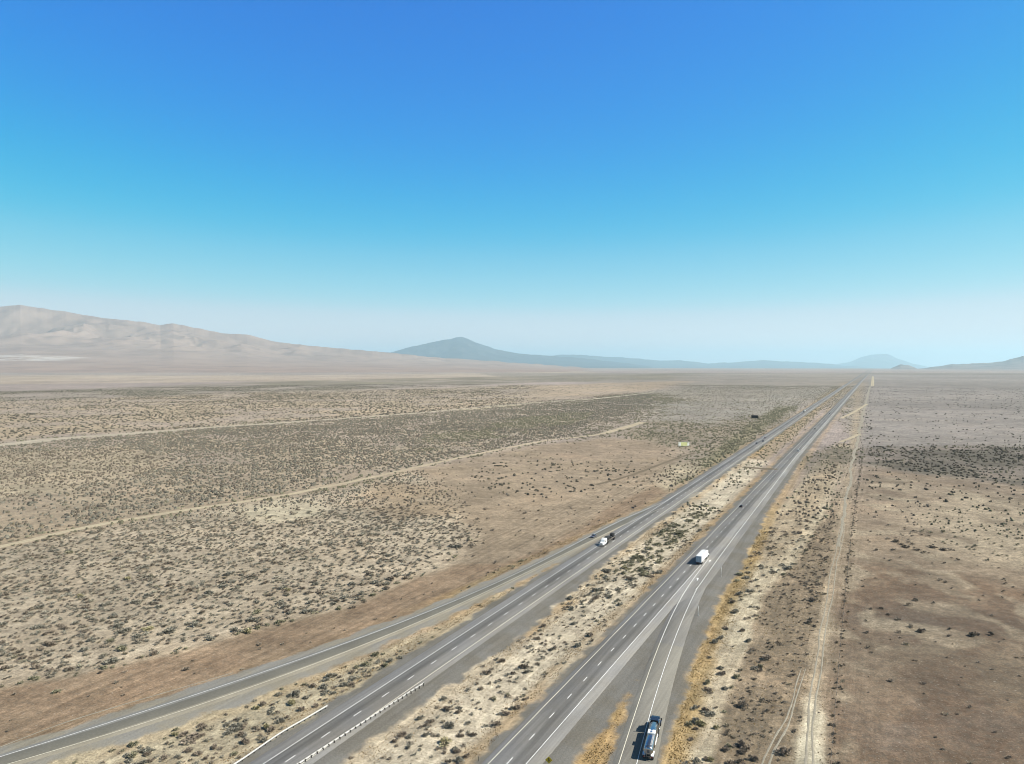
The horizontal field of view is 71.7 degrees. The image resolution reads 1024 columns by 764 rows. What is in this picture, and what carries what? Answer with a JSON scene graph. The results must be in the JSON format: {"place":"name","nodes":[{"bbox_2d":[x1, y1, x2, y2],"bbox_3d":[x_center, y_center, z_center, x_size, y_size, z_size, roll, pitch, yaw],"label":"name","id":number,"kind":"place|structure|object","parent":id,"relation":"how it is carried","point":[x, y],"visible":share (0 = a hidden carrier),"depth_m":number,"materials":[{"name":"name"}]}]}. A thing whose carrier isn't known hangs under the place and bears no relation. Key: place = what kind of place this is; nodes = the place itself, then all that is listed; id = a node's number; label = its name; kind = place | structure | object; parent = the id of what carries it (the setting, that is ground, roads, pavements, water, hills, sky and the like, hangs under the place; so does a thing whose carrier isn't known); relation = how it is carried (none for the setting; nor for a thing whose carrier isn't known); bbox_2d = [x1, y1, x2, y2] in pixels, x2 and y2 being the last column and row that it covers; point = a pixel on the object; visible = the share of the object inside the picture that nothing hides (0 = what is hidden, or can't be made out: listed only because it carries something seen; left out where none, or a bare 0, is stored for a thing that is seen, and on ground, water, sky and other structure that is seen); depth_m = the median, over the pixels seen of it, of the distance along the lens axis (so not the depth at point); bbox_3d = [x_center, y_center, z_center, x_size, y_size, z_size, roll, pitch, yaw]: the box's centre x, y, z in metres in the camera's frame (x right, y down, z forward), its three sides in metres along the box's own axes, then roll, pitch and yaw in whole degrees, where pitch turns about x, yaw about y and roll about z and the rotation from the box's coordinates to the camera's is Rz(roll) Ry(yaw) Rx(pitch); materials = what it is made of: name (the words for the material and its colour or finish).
{"place":"outdoors","nodes":[
{"label":"outdoors","id":0,"kind":"place"},
{"bbox_2d":[0,672,232,746],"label":"dirt track","id":1,"kind":"structure","parent":0,"point":[111,708],"depth_m":193.57,"materials":[{"name":"brown soil"}]},
{"bbox_2d":[0,439,557,547],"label":"dirt track","id":2,"kind":"structure","parent":0,"point":[57,533],"depth_m":481.24,"materials":[{"name":"beige soil"}]},
{"bbox_2d":[0,305,634,372],"bbox_3d":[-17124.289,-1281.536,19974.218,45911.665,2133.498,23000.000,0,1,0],"label":"mountain","id":3,"kind":"structure","parent":0,"point":[37,340],"depth_m":16714.10,"materials":[{"name":"grey stone"}]},
{"bbox_2d":[0,393,646,445],"bbox_3d":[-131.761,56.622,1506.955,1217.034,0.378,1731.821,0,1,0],"label":"dirt track","id":4,"kind":"structure","parent":0,"point":[34,441],"depth_m":1007.99,"materials":[{"name":"beige soil"}]},
{"bbox_2d":[0,492,698,763],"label":"ramp road","id":5,"kind":"structure","parent":0,"point":[203,699],"depth_m":207.99,"materials":[{"name":"grey asphalt"}]},
{"bbox_2d":[461,405,517,409],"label":"dirt track","id":6,"kind":"structure","parent":0,"point":[488,407],"depth_m":1544.11,"materials":[{"name":"beige soil"}]},
{"bbox_2d":[0,368,1023,763],"bbox_3d":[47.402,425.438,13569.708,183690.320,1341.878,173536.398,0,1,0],"label":"ground","id":7,"kind":"structure","parent":0,"point":[900,718],"depth_m":320.45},
{"bbox_2d":[0,665,7,669],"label":"sagebrush","id":8,"kind":"object","parent":7,"relation":"on","point":[3,667],"visible":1,"depth_m":218.81,"materials":[{"name":"beige plant"}]},
{"bbox_2d":[30,624,40,628],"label":"sagebrush","id":9,"kind":"object","parent":7,"relation":"on","point":[36,626],"visible":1,"depth_m":252.67,"materials":[{"name":"beige plant"}]},
{"bbox_2d":[31,664,40,668],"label":"sagebrush","id":10,"kind":"object","parent":7,"relation":"on","point":[36,666],"visible":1,"depth_m":219.49,"materials":[{"name":"beige plant"}]},
{"bbox_2d":[48,640,56,646],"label":"sagebrush","id":11,"kind":"object","parent":7,"relation":"on","point":[52,643],"visible":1,"depth_m":237.32,"materials":[{"name":"beige plant"}]},
{"bbox_2d":[52,689,61,693],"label":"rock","id":12,"kind":"object","parent":7,"relation":"on","point":[55,691],"visible":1,"depth_m":203.41,"materials":[{"name":"beige stone"}]},
{"bbox_2d":[63,666,73,671],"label":"sagebrush","id":13,"kind":"object","parent":7,"relation":"on","point":[70,668],"visible":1,"depth_m":218.21,"materials":[{"name":"beige plant"}]},
{"bbox_2d":[108,657,120,662],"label":"sagebrush","id":14,"kind":"object","parent":7,"relation":"on","point":[114,659],"visible":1,"depth_m":223.99,"materials":[{"name":"beige plant"}]},
{"bbox_2d":[116,645,126,650],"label":"sagebrush","id":15,"kind":"object","parent":7,"relation":"on","point":[121,647],"visible":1,"depth_m":233.36,"materials":[{"name":"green plant"}]},
{"bbox_2d":[125,756,132,763],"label":"sagebrush","id":16,"kind":"object","parent":7,"relation":"on","point":[129,760],"visible":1,"depth_m":168.00,"materials":[{"name":"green plant"}]},
{"bbox_2d":[127,750,136,757],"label":"sagebrush","id":17,"kind":"object","parent":7,"relation":"on","point":[134,754],"visible":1,"depth_m":170.11,"materials":[{"name":"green plant"}]},
{"bbox_2d":[128,741,138,746],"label":"sagebrush","id":18,"kind":"object","parent":7,"relation":"on","point":[133,743],"visible":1,"depth_m":174.65,"materials":[{"name":"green plant"}]},
{"bbox_2d":[133,633,144,637],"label":"sagebrush","id":19,"kind":"object","parent":7,"relation":"on","point":[136,635],"visible":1,"depth_m":244.13,"materials":[{"name":"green plant"}]},
{"bbox_2d":[135,564,150,568],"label":"sagebrush","id":20,"kind":"object","parent":7,"relation":"on","point":[144,566],"visible":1,"depth_m":327.57,"materials":[{"name":"beige plant"}]},
{"bbox_2d":[141,626,153,630],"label":"sagebrush","id":21,"kind":"object","parent":7,"relation":"on","point":[147,628],"visible":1,"depth_m":251.34,"materials":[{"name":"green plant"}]},
{"bbox_2d":[142,747,152,751],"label":"sagebrush","id":22,"kind":"object","parent":7,"relation":"on","point":[147,749],"visible":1,"depth_m":172.23,"materials":[{"name":"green plant"}]},
{"bbox_2d":[164,626,176,632],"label":"sagebrush","id":23,"kind":"object","parent":7,"relation":"on","point":[170,629],"visible":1,"depth_m":249.10,"materials":[{"name":"grey plant"}]},
{"bbox_2d":[177,730,188,737],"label":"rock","id":24,"kind":"object","parent":7,"relation":"on","point":[182,734],"visible":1,"depth_m":179.58,"materials":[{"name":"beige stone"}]},
{"bbox_2d":[182,746,192,752],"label":"sagebrush","id":25,"kind":"object","parent":7,"relation":"on","point":[189,749],"visible":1,"depth_m":172.41,"materials":[{"name":"beige plant"}]},
{"bbox_2d":[180,732,199,744],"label":"sagebrush","id":26,"kind":"object","parent":7,"relation":"on","point":[192,737],"visible":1,"depth_m":177.65,"materials":[{"name":"beige plant"}]},
{"bbox_2d":[190,621,200,626],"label":"sagebrush","id":27,"kind":"object","parent":7,"relation":"on","point":[194,623],"visible":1,"depth_m":254.65,"materials":[{"name":"beige plant"}]},
{"bbox_2d":[198,724,207,730],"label":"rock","id":28,"kind":"object","parent":7,"relation":"on","point":[202,727],"visible":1,"depth_m":182.62,"materials":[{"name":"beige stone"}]},
{"bbox_2d":[223,727,235,734],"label":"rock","id":29,"kind":"object","parent":7,"relation":"on","point":[228,731],"visible":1,"depth_m":181.01,"materials":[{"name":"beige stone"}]},
{"bbox_2d":[230,722,242,727],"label":"sagebrush","id":30,"kind":"object","parent":7,"relation":"on","point":[238,724],"visible":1,"depth_m":183.70,"materials":[{"name":"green plant"}]},
{"bbox_2d":[240,737,249,743],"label":"sagebrush","id":31,"kind":"object","parent":7,"relation":"on","point":[244,740],"visible":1,"depth_m":176.10,"materials":[{"name":"brown plant"}]},
{"bbox_2d":[246,617,256,621],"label":"sagebrush","id":32,"kind":"object","parent":7,"relation":"on","point":[251,618],"visible":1,"depth_m":259.59,"materials":[{"name":"beige plant"}]},
{"bbox_2d":[253,609,261,614],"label":"sagebrush","id":33,"kind":"object","parent":7,"relation":"on","point":[256,611],"visible":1,"depth_m":267.70,"materials":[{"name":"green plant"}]},
{"bbox_2d":[267,726,275,731],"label":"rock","id":34,"kind":"object","parent":7,"relation":"on","point":[270,728],"visible":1,"depth_m":181.82,"materials":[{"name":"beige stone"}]},
{"bbox_2d":[234,705,326,763],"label":"guardrail","id":35,"kind":"object","parent":7,"relation":"on","point":[276,735],"visible":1,"depth_m":178.09,"materials":[{"name":"metal"}]},
{"bbox_2d":[288,699,295,704],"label":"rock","id":36,"kind":"object","parent":7,"relation":"on","point":[291,701],"visible":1,"depth_m":195.99,"materials":[{"name":"beige stone"}]},
{"bbox_2d":[290,690,299,695],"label":"sagebrush","id":37,"kind":"object","parent":7,"relation":"on","point":[294,693],"visible":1,"depth_m":201.43,"materials":[{"name":"grey plant"}]},
{"bbox_2d":[319,682,327,688],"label":"sagebrush","id":38,"kind":"object","parent":7,"relation":"on","point":[323,685],"visible":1,"depth_m":205.97,"materials":[{"name":"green plant"}]},
{"bbox_2d":[360,661,371,665],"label":"sagebrush","id":39,"kind":"object","parent":7,"relation":"on","point":[365,663],"visible":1,"depth_m":221.22,"materials":[{"name":"beige plant"}]},
{"bbox_2d":[396,730,406,737],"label":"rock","id":40,"kind":"object","parent":7,"relation":"on","point":[403,733],"visible":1,"depth_m":179.33,"materials":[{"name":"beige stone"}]},
{"bbox_2d":[439,736,451,746],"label":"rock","id":41,"kind":"object","parent":7,"relation":"on","point":[445,739],"visible":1,"depth_m":175.75,"materials":[{"name":"beige stone"}]},
{"bbox_2d":[442,705,451,711],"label":"sagebrush","id":42,"kind":"object","parent":7,"relation":"on","point":[446,708],"visible":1,"depth_m":192.40,"materials":[{"name":"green plant"}]},
{"bbox_2d":[445,721,453,728],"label":"sagebrush","id":43,"kind":"object","parent":7,"relation":"on","point":[451,723],"visible":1,"depth_m":183.35,"materials":[{"name":"grey plant"}]},
{"bbox_2d":[455,756,464,763],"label":"sagebrush","id":44,"kind":"object","parent":7,"relation":"on","point":[458,759],"visible":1,"depth_m":167.58,"materials":[{"name":"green plant"}]},
{"bbox_2d":[482,670,491,673],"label":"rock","id":45,"kind":"object","parent":7,"relation":"on","point":[486,671],"visible":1,"depth_m":215.23,"materials":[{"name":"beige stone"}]},
{"bbox_2d":[489,721,500,726],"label":"sagebrush","id":46,"kind":"object","parent":7,"relation":"on","point":[496,723],"visible":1,"depth_m":184.33,"materials":[{"name":"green plant"}]},
{"bbox_2d":[162,515,856,763],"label":"dry grass","id":47,"kind":"structure","parent":7,"relation":"on","point":[342,667],"depth_m":229.03,"materials":[{"name":"yellow plant"}]},
{"bbox_2d":[0,384,1023,763],"bbox_3d":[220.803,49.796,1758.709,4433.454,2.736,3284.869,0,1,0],"label":"scrub sagebrush","id":48,"kind":"object","parent":7,"relation":"on","point":[586,416],"visible":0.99,"depth_m":594.22,"materials":[{"name":"green plant"}]},
{"bbox_2d":[520,664,529,668],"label":"sagebrush","id":49,"kind":"object","parent":7,"relation":"on","point":[523,665],"visible":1,"depth_m":219.33,"materials":[{"name":"grey plant"}]},
{"bbox_2d":[678,442,688,445],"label":"billboard","id":50,"kind":"object","parent":7,"relation":"on","point":[683,443],"visible":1,"depth_m":811.13},
{"bbox_2d":[701,710,716,716],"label":"sagebrush","id":51,"kind":"object","parent":7,"relation":"on","point":[709,713],"visible":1,"depth_m":190.33,"materials":[{"name":"grey plant"}]},
{"bbox_2d":[716,671,725,676],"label":"sagebrush","id":52,"kind":"object","parent":7,"relation":"on","point":[721,672],"visible":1,"depth_m":215.26,"materials":[{"name":"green plant"}]},
{"bbox_2d":[738,739,744,747],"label":"sagebrush","id":53,"kind":"object","parent":7,"relation":"on","point":[741,742],"visible":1,"depth_m":174.68,"materials":[{"name":"grey plant"}]},
{"bbox_2d":[738,746,746,754],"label":"sagebrush","id":54,"kind":"object","parent":7,"relation":"on","point":[742,750],"visible":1,"depth_m":171.71,"materials":[{"name":"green plant"}]},
{"bbox_2d":[738,700,748,707],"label":"sagebrush","id":55,"kind":"object","parent":7,"relation":"on","point":[741,703],"visible":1,"depth_m":194.83,"materials":[{"name":"grey plant"}]},
{"bbox_2d":[748,754,758,760],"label":"sagebrush","id":56,"kind":"object","parent":7,"relation":"on","point":[753,757],"visible":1,"depth_m":168.62,"materials":[{"name":"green plant"}]},
{"bbox_2d":[762,654,770,659],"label":"sagebrush","id":57,"kind":"object","parent":7,"relation":"on","point":[766,656],"visible":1,"depth_m":226.30,"materials":[{"name":"grey plant"}]},
{"bbox_2d":[775,747,791,754],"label":"sagebrush","id":58,"kind":"object","parent":7,"relation":"on","point":[784,750],"visible":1,"depth_m":171.49,"materials":[{"name":"grey plant"}]},
{"bbox_2d":[830,481,858,763],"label":"wire fence","id":59,"kind":"object","parent":7,"relation":"on","point":[841,634],"visible":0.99,"depth_m":236.10,"materials":[{"name":"grey metal"}]},
{"bbox_2d":[0,0,1023,366],"label":"sky","id":60,"kind":"structure","parent":0,"point":[702,181],"materials":[{"name":"blue"}]},
{"bbox_2d":[391,337,651,367],"bbox_3d":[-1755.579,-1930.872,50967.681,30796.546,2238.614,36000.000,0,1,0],"label":"mountain","id":61,"kind":"structure","parent":0,"point":[460,348],"depth_m":43674.59,"materials":[{"name":"stone"}]},
{"bbox_2d":[248,370,868,763],"bbox_3d":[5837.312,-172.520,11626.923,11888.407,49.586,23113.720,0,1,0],"label":"road","id":62,"kind":"structure","parent":0,"point":[340,724],"depth_m":235.29,"materials":[{"name":"grey asphalt"}]},
{"bbox_2d":[297,682,423,763],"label":"guardrail","id":63,"kind":"object","parent":62,"relation":"on","point":[340,736],"visible":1,"depth_m":182.67,"materials":[{"name":"metal"}]},
{"bbox_2d":[599,532,614,545],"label":"flatbed truck","id":64,"kind":"object","parent":62,"relation":"on","point":[604,540],"visible":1,"depth_m":368.40,"materials":[{"name":"metal"}]},
{"bbox_2d":[561,422,645,438],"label":"dirt track","id":65,"kind":"structure","parent":0,"point":[625,427],"depth_m":1024.15,"materials":[{"name":"beige soil"}]},
{"bbox_2d":[596,452,693,484],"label":"dirt track","id":66,"kind":"structure","parent":0,"point":[644,469],"depth_m":628.24,"materials":[{"name":"brown soil"}]},
{"bbox_2d":[613,587,705,763],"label":"ramp road","id":67,"kind":"structure","parent":0,"point":[632,747],"depth_m":206.56,"materials":[{"name":"grey asphalt"}]},
{"bbox_2d":[642,715,661,759],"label":"tanker truck","id":68,"kind":"object","parent":67,"relation":"on","point":[652,736],"visible":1,"depth_m":172.10,"materials":[{"name":"metal"}]},
{"bbox_2d":[481,369,872,763],"bbox_3d":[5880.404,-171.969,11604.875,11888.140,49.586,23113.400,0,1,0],"label":"road","id":69,"kind":"structure","parent":0,"point":[541,726],"depth_m":244.87,"materials":[{"name":"grey asphalt"}]},
{"bbox_2d":[0,381,861,763],"bbox_3d":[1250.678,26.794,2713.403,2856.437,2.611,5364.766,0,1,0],"label":"road markings","id":70,"kind":"object","parent":69,"relation":"on","point":[506,605],"visible":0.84,"depth_m":231.92,"materials":[{"name":"white paint"}]},
{"bbox_2d":[696,550,708,563],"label":"semi truck","id":71,"kind":"object","parent":69,"relation":"on","point":[702,556],"visible":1,"depth_m":332.67,"materials":[{"name":"white paint"}]},
{"bbox_2d":[555,355,867,367],"bbox_3d":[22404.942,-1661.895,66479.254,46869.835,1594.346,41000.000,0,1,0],"label":"mountain","id":72,"kind":"structure","parent":0,"point":[690,364],"depth_m":55913.47,"materials":[{"name":"stone"}]},
{"bbox_2d":[742,466,776,469],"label":"dirt track","id":73,"kind":"structure","parent":0,"point":[761,468],"depth_m":638.10,"materials":[{"name":"beige soil"}]},
{"bbox_2d":[761,670,800,763],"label":"dirt track","id":74,"kind":"structure","parent":0,"point":[771,743],"depth_m":184.04,"materials":[{"name":"beige soil"}]},
{"bbox_2d":[768,669,805,763],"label":"dirt track","id":75,"kind":"structure","parent":0,"point":[777,744],"depth_m":184.04,"materials":[{"name":"beige soil"}]},
{"bbox_2d":[804,526,840,763],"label":"dirt track","id":76,"kind":"structure","parent":0,"point":[807,734],"depth_m":208.65,"materials":[{"name":"beige soil"}]},
{"bbox_2d":[811,523,844,763],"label":"dirt track","id":77,"kind":"structure","parent":0,"point":[812,728],"depth_m":207.03,"materials":[{"name":"beige soil"}]},
{"bbox_2d":[839,434,859,441],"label":"dirt track","id":78,"kind":"structure","parent":0,"point":[849,438],"depth_m":899.29,"materials":[{"name":"beige soil"}]},
{"bbox_2d":[837,386,870,546],"bbox_3d":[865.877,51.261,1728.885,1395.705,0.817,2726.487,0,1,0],"label":"dirt track","id":79,"kind":"structure","parent":0,"point":[846,493],"depth_m":589.87,"materials":[{"name":"beige soil"}]},
{"bbox_2d":[841,404,867,417],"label":"dirt track","id":80,"kind":"structure","parent":0,"point":[854,411],"depth_m":1414.36,"materials":[{"name":"beige soil"}]},
{"bbox_2d":[835,354,928,368],"bbox_3d":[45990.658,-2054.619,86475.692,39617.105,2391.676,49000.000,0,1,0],"label":"mountain","id":81,"kind":"structure","parent":0,"point":[880,361],"depth_m":71203.08,"materials":[{"name":"stone"}]},
{"bbox_2d":[891,356,1023,369],"bbox_3d":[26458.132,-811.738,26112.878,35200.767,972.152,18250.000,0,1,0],"label":"mountain","id":82,"kind":"structure","parent":0,"point":[1017,363],"depth_m":21557.91,"materials":[{"name":"grey stone"}]}
]}

